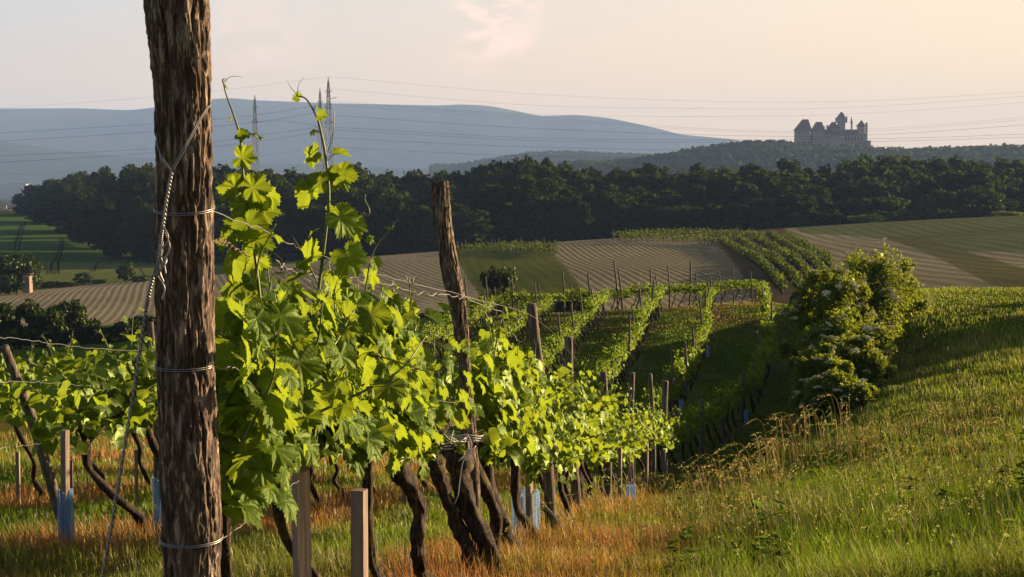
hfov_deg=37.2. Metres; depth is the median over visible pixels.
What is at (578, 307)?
grapevine
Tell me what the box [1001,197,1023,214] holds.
forest tree
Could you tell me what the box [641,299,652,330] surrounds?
grapevine
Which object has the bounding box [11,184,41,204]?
forest tree
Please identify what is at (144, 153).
power line
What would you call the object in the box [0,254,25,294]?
broad tree
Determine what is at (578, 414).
grapevine
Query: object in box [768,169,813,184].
forest tree
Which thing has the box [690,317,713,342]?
grapevine
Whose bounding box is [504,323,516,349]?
grapevine
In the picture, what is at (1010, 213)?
bush
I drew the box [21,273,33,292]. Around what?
shed
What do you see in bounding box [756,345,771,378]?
grapevine
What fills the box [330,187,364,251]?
forest tree
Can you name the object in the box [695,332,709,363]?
grapevine
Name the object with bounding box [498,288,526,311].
grapevine
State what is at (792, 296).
bush
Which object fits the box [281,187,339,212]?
forest tree
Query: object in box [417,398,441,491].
grapevine
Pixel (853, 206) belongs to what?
forest tree
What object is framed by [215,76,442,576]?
grapevine
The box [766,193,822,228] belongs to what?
forest tree
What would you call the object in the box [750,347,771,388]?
grapevine
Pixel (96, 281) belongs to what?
bush
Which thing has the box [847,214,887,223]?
bush
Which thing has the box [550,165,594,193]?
forest tree
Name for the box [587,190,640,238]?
forest tree
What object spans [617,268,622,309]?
vineyard post
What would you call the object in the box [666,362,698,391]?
grapevine
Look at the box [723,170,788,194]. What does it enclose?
forest tree
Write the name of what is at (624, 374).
grapevine
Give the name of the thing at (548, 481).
vineyard post
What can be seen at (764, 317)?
grapevine
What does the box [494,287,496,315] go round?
vineyard post
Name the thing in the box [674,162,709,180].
forest tree
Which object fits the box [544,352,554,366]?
grapevine
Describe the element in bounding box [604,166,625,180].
forest tree
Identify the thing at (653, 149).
power line
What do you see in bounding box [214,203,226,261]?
forest tree
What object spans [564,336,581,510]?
vineyard post
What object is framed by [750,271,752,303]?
vineyard post
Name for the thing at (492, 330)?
grapevine
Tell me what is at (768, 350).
grapevine
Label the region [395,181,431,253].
forest tree
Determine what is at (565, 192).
forest tree
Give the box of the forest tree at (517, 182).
[509,173,547,244]
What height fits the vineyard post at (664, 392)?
2.135 m
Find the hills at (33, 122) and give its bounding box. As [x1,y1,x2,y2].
[0,98,740,168]
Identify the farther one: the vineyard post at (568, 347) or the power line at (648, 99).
the power line at (648, 99)
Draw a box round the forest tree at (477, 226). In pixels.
[416,203,494,249]
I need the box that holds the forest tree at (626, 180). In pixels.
[594,171,640,191]
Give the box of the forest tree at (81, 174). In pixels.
[67,171,89,180]
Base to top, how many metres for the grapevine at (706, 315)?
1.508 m
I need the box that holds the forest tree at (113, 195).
[101,169,154,256]
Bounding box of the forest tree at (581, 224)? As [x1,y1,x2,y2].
[545,194,598,240]
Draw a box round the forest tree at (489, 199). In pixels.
[464,183,534,244]
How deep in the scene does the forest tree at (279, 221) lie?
336.79 m
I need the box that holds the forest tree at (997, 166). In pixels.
[983,160,1009,175]
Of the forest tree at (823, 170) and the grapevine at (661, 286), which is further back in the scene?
the forest tree at (823, 170)
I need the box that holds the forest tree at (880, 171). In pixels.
[833,162,903,186]
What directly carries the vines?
on the ground at (978, 251)
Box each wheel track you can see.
[13,222,22,250]
[18,222,25,250]
[50,238,62,272]
[57,238,64,272]
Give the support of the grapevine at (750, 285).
on the ground at (978, 251)
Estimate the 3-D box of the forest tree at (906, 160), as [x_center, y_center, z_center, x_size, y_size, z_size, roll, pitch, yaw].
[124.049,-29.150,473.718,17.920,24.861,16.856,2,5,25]
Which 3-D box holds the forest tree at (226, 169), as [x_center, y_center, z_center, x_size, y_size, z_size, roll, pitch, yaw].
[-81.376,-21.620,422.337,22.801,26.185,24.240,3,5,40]
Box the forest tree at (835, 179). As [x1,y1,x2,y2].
[811,170,862,188]
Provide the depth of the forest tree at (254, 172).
383.86 m
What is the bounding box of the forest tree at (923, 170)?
[913,165,932,182]
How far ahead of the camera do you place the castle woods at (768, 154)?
1567.59 m
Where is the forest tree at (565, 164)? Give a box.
[554,161,573,239]
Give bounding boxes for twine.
[441,430,484,503]
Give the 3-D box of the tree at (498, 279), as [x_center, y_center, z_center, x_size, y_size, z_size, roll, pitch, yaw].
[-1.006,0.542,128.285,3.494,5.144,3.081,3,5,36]
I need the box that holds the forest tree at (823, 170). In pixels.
[803,163,831,178]
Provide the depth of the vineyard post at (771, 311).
65.22 m
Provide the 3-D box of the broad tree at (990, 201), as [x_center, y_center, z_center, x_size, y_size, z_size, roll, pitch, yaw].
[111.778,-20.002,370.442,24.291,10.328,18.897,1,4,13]
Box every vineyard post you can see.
[0,344,59,523]
[143,0,221,576]
[147,321,158,484]
[430,181,482,576]
[464,277,467,312]
[483,291,485,329]
[485,276,488,314]
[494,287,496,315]
[511,274,513,310]
[517,301,519,343]
[526,303,556,537]
[534,282,538,322]
[557,313,562,365]
[561,270,565,312]
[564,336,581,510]
[570,304,574,349]
[579,291,584,337]
[587,273,589,296]
[590,288,595,324]
[600,371,611,497]
[613,261,618,309]
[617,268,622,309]
[627,315,630,375]
[628,372,634,484]
[631,309,636,356]
[639,288,643,340]
[648,373,655,481]
[651,284,653,325]
[661,381,667,474]
[667,266,670,307]
[670,348,674,418]
[684,341,687,399]
[689,260,690,305]
[691,324,695,376]
[698,298,704,352]
[698,399,703,458]
[718,270,722,304]
[720,391,723,441]
[732,268,734,302]
[738,369,744,427]
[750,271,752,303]
[753,362,758,405]
[755,331,768,374]
[770,302,772,319]
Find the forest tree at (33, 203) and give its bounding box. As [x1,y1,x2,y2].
[26,180,56,209]
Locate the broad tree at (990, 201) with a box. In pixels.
[920,185,1019,217]
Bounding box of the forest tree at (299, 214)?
[288,203,344,258]
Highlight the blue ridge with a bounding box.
[0,141,428,184]
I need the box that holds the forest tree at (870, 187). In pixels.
[831,176,910,209]
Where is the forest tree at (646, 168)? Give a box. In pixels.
[629,162,671,181]
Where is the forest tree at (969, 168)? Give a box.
[959,163,979,174]
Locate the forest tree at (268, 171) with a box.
[240,168,277,178]
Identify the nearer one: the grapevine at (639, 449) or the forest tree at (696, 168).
the grapevine at (639, 449)
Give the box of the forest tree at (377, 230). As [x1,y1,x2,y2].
[296,204,395,251]
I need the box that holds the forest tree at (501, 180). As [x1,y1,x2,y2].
[490,171,514,245]
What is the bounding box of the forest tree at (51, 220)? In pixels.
[33,195,68,233]
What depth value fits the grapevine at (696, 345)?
58.54 m
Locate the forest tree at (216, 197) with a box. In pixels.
[212,190,229,215]
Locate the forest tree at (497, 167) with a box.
[464,160,508,178]
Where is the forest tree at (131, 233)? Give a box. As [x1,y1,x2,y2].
[118,194,154,261]
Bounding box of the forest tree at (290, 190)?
[276,185,300,259]
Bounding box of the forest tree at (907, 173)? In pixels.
[870,165,927,188]
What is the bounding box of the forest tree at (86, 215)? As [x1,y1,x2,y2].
[71,188,116,249]
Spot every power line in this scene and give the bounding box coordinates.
[0,132,316,162]
[2,127,317,155]
[5,105,315,132]
[9,76,329,107]
[11,113,310,140]
[337,115,1017,136]
[339,102,1021,130]
[339,127,1013,139]
[340,77,1014,101]
[340,147,1022,157]
[341,89,1021,108]
[342,105,1012,132]
[343,101,1022,116]
[343,130,1013,141]
[344,138,1013,150]
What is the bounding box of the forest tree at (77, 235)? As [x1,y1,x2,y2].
[61,202,90,245]
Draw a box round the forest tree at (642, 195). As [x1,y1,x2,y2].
[620,186,662,237]
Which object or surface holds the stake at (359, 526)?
on the ground at (978, 251)
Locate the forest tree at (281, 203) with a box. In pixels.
[268,193,287,257]
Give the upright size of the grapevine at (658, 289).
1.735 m
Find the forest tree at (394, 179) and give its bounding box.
[379,169,399,183]
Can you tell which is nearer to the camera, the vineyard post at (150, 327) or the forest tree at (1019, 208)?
the vineyard post at (150, 327)
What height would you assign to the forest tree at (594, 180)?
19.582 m
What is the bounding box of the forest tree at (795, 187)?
[773,180,805,207]
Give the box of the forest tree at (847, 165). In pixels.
[833,153,883,173]
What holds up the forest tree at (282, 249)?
on the ground at (978, 251)
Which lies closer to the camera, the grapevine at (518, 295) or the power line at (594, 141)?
the grapevine at (518, 295)
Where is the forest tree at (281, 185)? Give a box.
[273,179,304,258]
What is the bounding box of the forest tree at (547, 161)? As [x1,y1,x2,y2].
[521,154,556,242]
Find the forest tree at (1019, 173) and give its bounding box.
[1012,166,1023,180]
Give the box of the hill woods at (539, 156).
[428,149,661,177]
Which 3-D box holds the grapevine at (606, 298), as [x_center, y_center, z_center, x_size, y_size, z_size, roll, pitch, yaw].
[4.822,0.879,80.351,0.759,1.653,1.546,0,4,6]
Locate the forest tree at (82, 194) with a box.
[60,185,98,242]
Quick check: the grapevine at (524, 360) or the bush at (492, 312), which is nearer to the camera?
the grapevine at (524, 360)
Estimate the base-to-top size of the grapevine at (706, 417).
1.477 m
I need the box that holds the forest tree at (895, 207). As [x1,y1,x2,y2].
[855,197,915,221]
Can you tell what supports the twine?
attached to the vineyard post at (449, 263)
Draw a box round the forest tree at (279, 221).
[214,198,284,254]
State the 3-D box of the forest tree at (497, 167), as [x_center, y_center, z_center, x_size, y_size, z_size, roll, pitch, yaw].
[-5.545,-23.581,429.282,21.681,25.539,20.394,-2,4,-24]
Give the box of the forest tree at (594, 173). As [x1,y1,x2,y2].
[580,166,602,178]
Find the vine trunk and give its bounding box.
[440,442,502,576]
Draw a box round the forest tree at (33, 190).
[25,178,55,200]
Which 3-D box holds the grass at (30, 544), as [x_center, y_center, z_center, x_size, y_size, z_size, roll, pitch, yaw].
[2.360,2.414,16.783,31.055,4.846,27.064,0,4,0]
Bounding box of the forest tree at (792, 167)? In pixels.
[775,158,809,178]
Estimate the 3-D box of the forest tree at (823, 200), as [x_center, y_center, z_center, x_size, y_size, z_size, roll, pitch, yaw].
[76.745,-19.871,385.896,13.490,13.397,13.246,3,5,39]
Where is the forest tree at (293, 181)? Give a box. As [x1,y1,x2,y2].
[288,177,326,187]
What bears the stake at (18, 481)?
on the ground at (978, 251)
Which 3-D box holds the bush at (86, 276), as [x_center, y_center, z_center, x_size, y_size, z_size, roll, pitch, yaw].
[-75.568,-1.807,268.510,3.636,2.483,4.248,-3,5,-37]
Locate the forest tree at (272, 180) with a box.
[264,172,289,258]
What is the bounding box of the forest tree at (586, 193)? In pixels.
[565,183,595,239]
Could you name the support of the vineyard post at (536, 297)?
on the ground at (978, 251)
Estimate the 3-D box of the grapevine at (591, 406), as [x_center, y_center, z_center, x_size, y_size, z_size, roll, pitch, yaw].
[0.386,1.586,14.898,1.744,1.859,1.486,3,5,38]
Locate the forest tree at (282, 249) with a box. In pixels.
[269,210,305,260]
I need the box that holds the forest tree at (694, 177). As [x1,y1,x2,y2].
[685,170,713,199]
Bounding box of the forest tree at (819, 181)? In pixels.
[799,176,828,194]
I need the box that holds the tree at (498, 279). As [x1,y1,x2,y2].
[477,265,518,316]
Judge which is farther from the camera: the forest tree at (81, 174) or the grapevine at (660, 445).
the forest tree at (81, 174)
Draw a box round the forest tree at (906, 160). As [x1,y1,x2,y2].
[896,155,932,174]
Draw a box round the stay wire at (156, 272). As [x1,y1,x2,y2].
[101,103,210,576]
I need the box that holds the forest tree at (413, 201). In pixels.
[392,196,424,253]
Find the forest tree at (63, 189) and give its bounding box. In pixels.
[44,181,72,230]
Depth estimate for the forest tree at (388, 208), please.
342.39 m
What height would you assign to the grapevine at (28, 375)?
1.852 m
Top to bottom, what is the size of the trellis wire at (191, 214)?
1.969 m
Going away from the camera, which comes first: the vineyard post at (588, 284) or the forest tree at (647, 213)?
the vineyard post at (588, 284)
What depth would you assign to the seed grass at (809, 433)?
22.59 m
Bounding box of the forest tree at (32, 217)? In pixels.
[24,211,39,220]
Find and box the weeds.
[664,371,1023,576]
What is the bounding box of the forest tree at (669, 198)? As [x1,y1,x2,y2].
[654,188,689,235]
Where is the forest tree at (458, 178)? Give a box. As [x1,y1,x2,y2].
[446,170,471,189]
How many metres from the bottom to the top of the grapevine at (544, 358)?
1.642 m
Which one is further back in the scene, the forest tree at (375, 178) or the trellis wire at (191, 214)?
the forest tree at (375, 178)
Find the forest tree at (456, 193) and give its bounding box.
[418,178,466,204]
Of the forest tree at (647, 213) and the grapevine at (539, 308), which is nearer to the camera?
the grapevine at (539, 308)
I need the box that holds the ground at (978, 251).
[0,193,1023,576]
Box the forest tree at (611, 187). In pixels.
[589,183,628,238]
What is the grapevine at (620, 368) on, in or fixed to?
on the ground at (978, 251)
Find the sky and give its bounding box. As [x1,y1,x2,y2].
[0,0,1023,148]
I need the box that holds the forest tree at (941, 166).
[936,161,957,173]
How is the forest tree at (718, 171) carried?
on the ground at (978, 251)
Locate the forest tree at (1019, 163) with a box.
[992,156,1023,171]
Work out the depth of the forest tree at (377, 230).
337.51 m
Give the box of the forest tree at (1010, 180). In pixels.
[981,166,1021,185]
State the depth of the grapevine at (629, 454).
23.87 m
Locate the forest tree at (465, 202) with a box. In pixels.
[454,198,474,248]
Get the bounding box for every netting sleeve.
[57,488,74,547]
[152,477,160,532]
[511,488,539,536]
[626,483,635,501]
[679,399,682,412]
[706,346,708,356]
[744,410,748,423]
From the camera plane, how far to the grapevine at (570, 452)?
12.17 m
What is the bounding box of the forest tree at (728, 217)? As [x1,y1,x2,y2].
[698,203,749,231]
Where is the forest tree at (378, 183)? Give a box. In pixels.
[350,173,391,255]
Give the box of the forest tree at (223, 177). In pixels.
[212,174,226,191]
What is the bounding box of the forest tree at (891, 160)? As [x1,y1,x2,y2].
[870,153,911,171]
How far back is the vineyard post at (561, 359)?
58.30 m
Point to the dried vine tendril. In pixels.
(230, 246)
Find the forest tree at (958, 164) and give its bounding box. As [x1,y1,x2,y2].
[947,154,968,169]
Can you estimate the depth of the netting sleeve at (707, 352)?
62.31 m
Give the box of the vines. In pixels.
[456,227,833,294]
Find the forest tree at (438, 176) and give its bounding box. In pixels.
[421,170,447,181]
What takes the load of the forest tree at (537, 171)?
on the ground at (978, 251)
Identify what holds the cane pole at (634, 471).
on the ground at (978, 251)
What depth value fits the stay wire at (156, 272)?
3.21 m
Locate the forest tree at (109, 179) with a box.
[98,170,130,252]
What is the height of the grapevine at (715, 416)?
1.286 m
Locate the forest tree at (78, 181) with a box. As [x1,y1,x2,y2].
[43,176,85,200]
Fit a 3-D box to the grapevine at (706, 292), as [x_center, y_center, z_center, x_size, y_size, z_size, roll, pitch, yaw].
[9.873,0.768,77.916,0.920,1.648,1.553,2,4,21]
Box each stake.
[15,451,20,504]
[60,429,69,547]
[70,459,73,502]
[134,449,138,506]
[157,471,161,530]
[291,459,311,576]
[350,488,367,576]
[525,460,533,531]
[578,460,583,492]
[618,447,621,498]
[646,443,648,482]
[663,451,664,477]
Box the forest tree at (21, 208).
[9,201,33,214]
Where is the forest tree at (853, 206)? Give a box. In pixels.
[826,197,887,223]
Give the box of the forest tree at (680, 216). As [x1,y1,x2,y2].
[652,205,722,234]
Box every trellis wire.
[0,337,144,351]
[0,381,90,385]
[153,205,575,358]
[154,363,459,402]
[159,480,298,548]
[274,259,518,319]
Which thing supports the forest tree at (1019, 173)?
on the ground at (978, 251)
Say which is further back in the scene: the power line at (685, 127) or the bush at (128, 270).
the power line at (685, 127)
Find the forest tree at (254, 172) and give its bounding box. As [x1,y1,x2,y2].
[239,170,272,196]
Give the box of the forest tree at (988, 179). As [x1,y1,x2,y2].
[957,168,1008,211]
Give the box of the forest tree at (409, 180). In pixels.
[394,169,434,195]
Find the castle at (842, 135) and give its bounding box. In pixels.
[793,112,872,147]
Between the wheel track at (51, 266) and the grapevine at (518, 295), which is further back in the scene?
the wheel track at (51, 266)
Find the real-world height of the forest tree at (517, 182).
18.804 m
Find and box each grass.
[0,373,1023,576]
[151,285,1023,479]
[491,435,1023,576]
[622,462,782,554]
[679,434,799,520]
[745,392,851,473]
[764,391,1023,502]
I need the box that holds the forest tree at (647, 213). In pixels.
[623,203,669,235]
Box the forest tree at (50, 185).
[38,176,67,200]
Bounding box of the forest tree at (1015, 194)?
[1006,187,1023,214]
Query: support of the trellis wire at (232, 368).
attached to the vineyard post at (449, 263)
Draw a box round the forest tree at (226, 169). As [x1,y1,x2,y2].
[212,163,235,183]
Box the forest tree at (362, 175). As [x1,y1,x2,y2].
[349,172,371,250]
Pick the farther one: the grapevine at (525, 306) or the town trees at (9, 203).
the town trees at (9, 203)
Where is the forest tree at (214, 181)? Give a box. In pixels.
[212,171,218,188]
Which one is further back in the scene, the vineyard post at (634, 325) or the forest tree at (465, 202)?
the forest tree at (465, 202)
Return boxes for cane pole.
[627,458,629,484]
[634,456,634,494]
[646,452,647,495]
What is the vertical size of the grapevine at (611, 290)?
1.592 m
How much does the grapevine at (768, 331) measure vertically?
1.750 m
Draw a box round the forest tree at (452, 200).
[413,191,464,251]
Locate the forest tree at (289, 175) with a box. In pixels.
[277,167,308,184]
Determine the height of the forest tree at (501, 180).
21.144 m
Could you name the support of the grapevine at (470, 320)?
on the ground at (978, 251)
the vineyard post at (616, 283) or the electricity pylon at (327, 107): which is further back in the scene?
the electricity pylon at (327, 107)
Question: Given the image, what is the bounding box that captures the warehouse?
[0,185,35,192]
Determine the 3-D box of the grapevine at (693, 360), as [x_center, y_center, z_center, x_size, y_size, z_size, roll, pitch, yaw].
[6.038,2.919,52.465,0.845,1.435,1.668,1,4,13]
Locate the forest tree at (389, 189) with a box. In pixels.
[361,183,408,255]
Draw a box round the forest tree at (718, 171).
[707,166,732,176]
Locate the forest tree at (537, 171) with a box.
[522,160,555,180]
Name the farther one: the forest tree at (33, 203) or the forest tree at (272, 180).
the forest tree at (33, 203)
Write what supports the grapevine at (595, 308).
on the ground at (978, 251)
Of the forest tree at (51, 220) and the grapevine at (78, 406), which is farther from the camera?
the forest tree at (51, 220)
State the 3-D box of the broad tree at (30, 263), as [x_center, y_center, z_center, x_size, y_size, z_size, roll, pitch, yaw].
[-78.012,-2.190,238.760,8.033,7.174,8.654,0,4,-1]
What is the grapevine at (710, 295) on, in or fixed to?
on the ground at (978, 251)
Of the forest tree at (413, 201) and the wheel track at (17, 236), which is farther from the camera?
the wheel track at (17, 236)
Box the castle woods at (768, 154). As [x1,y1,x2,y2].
[556,139,1023,176]
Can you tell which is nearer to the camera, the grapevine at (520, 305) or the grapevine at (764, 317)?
the grapevine at (764, 317)
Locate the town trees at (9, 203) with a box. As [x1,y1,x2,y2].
[0,198,16,210]
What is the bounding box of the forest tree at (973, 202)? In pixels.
[955,187,986,210]
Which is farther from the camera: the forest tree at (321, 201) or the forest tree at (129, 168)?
the forest tree at (129, 168)
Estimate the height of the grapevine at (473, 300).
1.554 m
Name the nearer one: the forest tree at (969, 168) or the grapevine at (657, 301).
the grapevine at (657, 301)
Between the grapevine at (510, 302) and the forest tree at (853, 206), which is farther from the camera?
the forest tree at (853, 206)
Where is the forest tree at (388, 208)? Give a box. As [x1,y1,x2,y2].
[359,194,427,254]
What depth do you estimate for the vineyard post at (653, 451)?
28.83 m
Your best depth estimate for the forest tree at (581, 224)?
359.41 m
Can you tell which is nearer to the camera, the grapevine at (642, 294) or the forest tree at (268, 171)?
the grapevine at (642, 294)
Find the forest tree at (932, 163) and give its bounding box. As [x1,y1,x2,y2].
[920,156,947,175]
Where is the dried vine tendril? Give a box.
[214,238,251,256]
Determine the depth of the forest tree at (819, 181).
409.70 m
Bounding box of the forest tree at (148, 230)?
[142,223,221,257]
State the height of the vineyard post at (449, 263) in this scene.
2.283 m
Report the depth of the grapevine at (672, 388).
43.54 m
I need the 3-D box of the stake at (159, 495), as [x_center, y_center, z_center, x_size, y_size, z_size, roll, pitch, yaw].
[-2.641,1.702,11.451,0.037,0.664,0.037,2,5,29]
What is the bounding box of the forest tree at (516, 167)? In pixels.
[504,157,537,182]
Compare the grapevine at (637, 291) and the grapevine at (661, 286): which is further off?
the grapevine at (637, 291)
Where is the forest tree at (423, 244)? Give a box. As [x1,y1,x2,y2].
[394,204,437,252]
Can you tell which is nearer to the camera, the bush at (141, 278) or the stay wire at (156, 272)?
the stay wire at (156, 272)
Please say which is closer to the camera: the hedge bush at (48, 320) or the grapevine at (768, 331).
the grapevine at (768, 331)
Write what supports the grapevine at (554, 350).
on the ground at (978, 251)
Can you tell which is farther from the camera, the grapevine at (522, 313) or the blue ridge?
the blue ridge
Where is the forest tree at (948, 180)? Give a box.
[932,169,970,204]
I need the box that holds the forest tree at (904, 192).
[888,184,913,210]
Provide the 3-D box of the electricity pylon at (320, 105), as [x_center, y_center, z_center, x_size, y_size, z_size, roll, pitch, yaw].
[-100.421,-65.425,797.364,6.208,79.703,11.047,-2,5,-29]
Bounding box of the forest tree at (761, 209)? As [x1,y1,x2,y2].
[737,198,779,229]
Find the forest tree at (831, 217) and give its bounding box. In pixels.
[798,209,849,226]
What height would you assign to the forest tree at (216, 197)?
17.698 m
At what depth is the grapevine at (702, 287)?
87.39 m
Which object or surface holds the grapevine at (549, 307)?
on the ground at (978, 251)
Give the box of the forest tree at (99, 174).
[82,165,110,186]
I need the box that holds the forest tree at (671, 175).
[660,170,685,182]
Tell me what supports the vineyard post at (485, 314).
on the ground at (978, 251)
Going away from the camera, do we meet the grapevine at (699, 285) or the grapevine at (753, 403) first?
the grapevine at (753, 403)
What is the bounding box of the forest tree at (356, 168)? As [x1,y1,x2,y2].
[300,162,374,181]
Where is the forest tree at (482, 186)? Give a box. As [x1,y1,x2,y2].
[478,182,513,245]
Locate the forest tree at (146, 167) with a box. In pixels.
[138,162,154,177]
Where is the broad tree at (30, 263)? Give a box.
[0,252,43,293]
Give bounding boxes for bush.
[0,298,39,349]
[0,302,17,350]
[21,302,68,347]
[36,281,61,287]
[49,299,100,345]
[55,282,77,286]
[71,322,106,344]
[72,271,93,283]
[85,279,107,283]
[92,327,120,343]
[107,318,141,342]
[115,262,137,281]
[128,275,149,281]
[128,314,155,341]
[418,312,446,321]
[470,298,497,316]
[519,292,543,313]
[553,300,570,312]
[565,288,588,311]
[771,261,876,364]
[787,343,855,423]
[790,291,811,302]
[796,306,897,372]
[797,368,879,422]
[812,238,933,344]
[818,332,898,388]
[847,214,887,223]
[883,215,901,221]
[889,209,956,220]
[991,211,1022,216]
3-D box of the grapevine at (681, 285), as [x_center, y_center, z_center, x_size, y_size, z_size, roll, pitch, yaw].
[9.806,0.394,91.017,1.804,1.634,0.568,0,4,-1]
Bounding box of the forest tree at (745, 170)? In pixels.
[729,163,762,180]
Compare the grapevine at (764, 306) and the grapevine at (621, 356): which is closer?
the grapevine at (621, 356)
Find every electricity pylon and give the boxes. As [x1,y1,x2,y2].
[251,95,259,171]
[316,90,324,181]
[323,77,334,169]
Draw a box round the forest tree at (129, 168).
[98,163,137,185]
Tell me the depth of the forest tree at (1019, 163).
496.07 m
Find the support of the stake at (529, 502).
on the ground at (978, 251)
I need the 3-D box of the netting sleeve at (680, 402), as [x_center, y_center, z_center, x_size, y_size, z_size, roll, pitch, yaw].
[5.156,3.594,46.374,0.139,0.438,0.098,0,4,0]
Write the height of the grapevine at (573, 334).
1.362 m
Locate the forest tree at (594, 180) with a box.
[581,174,609,239]
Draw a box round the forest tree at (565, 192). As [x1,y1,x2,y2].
[535,171,577,241]
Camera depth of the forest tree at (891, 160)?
464.48 m
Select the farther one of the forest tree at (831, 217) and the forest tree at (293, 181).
the forest tree at (293, 181)
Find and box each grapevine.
[0,297,157,539]
[0,332,77,500]
[0,353,19,407]
[22,349,114,495]
[25,334,224,460]
[103,422,151,486]
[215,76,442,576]
[215,81,443,576]
[310,464,319,506]
[316,454,346,499]
[355,266,451,576]
[362,279,484,576]
[416,274,516,576]
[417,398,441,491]
[423,321,451,357]
[424,324,438,347]
[425,321,442,360]
[429,310,532,558]
[437,339,593,552]
[439,328,453,352]
[443,310,452,339]
[443,322,453,342]
[465,295,483,313]
[466,300,480,312]
[467,310,483,330]
[467,313,479,337]
[468,307,483,335]
[469,337,487,354]
[474,302,488,328]
[477,297,491,328]
[479,294,503,315]
[480,295,503,312]
[486,299,495,327]
[488,325,506,361]
[497,344,624,544]
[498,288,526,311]
[501,297,526,306]
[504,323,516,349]
[504,324,512,350]
[505,322,519,342]
[507,320,520,344]
[508,315,527,342]
[515,307,527,340]
[516,303,528,337]
[521,378,667,535]
[521,380,586,491]
[522,293,544,302]
[522,358,532,367]
[523,352,549,367]
[526,344,550,361]
[532,298,545,327]
[537,303,542,314]
[540,299,549,324]
[542,296,555,321]
[543,293,562,313]
[543,298,551,322]
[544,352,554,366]
[545,294,566,313]
[545,331,563,372]
[545,346,557,375]
[545,351,555,366]
[546,335,563,366]
[547,362,642,516]
[554,332,566,366]
[555,325,572,352]
[557,325,571,363]
[561,326,578,353]
[562,321,585,350]
[562,375,630,508]
[565,287,588,311]
[565,292,585,311]
[569,311,584,347]
[571,328,580,355]
[571,407,608,504]
[574,312,593,337]
[579,309,595,334]
[579,314,585,340]
[579,410,632,497]
[582,297,596,331]
[582,370,608,394]
[584,383,631,499]
[585,366,608,394]
[586,430,658,498]
[587,295,600,325]
[590,296,602,324]
[591,292,604,321]
[591,306,599,328]
[591,366,611,383]
[595,292,606,320]
[595,356,618,375]
[599,290,608,318]
[600,290,609,316]
[601,342,622,389]
[603,287,625,309]
[603,345,625,386]
[606,357,623,394]
[609,290,630,309]
[609,358,624,393]
[610,397,642,494]
[611,332,633,372]
[612,417,671,488]
[613,400,661,486]
[613,410,657,491]
[614,341,634,381]
[618,346,629,377]
[623,321,649,353]
[624,415,652,489]
[625,287,647,307]
[625,319,641,357]
[625,333,638,367]
[625,401,684,470]
[626,283,651,308]
[626,326,643,361]
[627,334,638,365]
[628,306,654,339]
[631,304,649,336]
[635,309,649,343]
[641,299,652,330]
[641,379,661,410]
[642,302,651,332]
[643,296,654,325]
[646,297,657,320]
[647,288,660,318]
[647,388,672,414]
[648,288,661,316]
[649,286,673,304]
[650,296,661,320]
[655,282,665,310]
[655,286,663,314]
[655,376,679,422]
[656,422,679,474]
[658,416,681,470]
[662,363,687,414]
[663,366,698,400]
[666,282,688,306]
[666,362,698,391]
[668,419,699,467]
[669,380,685,418]
[670,281,695,306]
[670,368,684,407]
[672,402,720,454]
[673,346,704,385]
[673,353,688,403]
[675,355,697,390]
[676,404,709,461]
[676,418,701,466]
[680,346,700,377]
[682,330,703,373]
[684,331,703,368]
[687,282,707,304]
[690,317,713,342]
[691,348,704,381]
[692,285,715,301]
[692,298,712,309]
[694,288,714,297]
[694,395,738,443]
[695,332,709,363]
[696,307,714,318]
[696,320,711,351]
[696,327,707,359]
[697,325,712,355]
[699,292,712,299]
[702,309,712,338]
[704,405,725,450]
[706,284,726,303]
[707,384,739,438]
[713,278,736,304]
[718,385,744,432]
[720,378,760,424]
[723,376,747,428]
[725,279,749,301]
[732,279,757,302]
[735,372,760,418]
[736,373,761,408]
[744,360,766,398]
[744,368,765,413]
[745,367,763,402]
[749,280,770,298]
[749,355,766,392]
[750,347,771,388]
[753,343,773,383]
[754,287,771,299]
[756,294,772,302]
[756,310,778,320]
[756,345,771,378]
[757,286,772,297]
[757,310,776,320]
[757,318,779,356]
[757,334,771,360]
[758,298,771,308]
[758,335,773,374]
[759,300,773,311]
[759,321,776,337]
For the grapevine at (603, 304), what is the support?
on the ground at (978, 251)
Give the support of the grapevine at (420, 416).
on the ground at (978, 251)
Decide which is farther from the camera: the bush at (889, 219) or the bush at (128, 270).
the bush at (889, 219)
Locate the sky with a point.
(770, 63)
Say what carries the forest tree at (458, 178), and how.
on the ground at (978, 251)
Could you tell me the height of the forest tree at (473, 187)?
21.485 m
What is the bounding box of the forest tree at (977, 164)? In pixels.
[966,159,997,174]
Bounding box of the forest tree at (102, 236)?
[86,198,129,258]
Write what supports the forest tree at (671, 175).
on the ground at (978, 251)
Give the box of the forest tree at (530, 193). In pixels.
[503,174,571,243]
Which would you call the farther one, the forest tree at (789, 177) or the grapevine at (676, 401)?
the forest tree at (789, 177)
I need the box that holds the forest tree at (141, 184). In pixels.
[114,172,154,260]
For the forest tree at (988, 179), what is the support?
on the ground at (978, 251)
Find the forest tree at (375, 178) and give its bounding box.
[358,166,376,252]
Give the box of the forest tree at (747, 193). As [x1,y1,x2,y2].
[722,181,788,229]
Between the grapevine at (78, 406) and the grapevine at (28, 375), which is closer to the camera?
the grapevine at (78, 406)
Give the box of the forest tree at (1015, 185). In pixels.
[1000,183,1023,188]
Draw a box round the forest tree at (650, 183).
[634,172,663,193]
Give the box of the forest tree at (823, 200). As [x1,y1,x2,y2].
[804,184,832,219]
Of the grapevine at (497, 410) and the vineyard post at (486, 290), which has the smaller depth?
the grapevine at (497, 410)
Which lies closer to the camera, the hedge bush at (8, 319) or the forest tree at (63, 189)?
the hedge bush at (8, 319)
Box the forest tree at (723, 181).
[704,172,743,202]
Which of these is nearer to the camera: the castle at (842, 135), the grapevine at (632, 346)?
the grapevine at (632, 346)
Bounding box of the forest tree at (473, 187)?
[448,171,499,247]
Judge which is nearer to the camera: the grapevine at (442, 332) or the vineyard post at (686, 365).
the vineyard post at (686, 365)

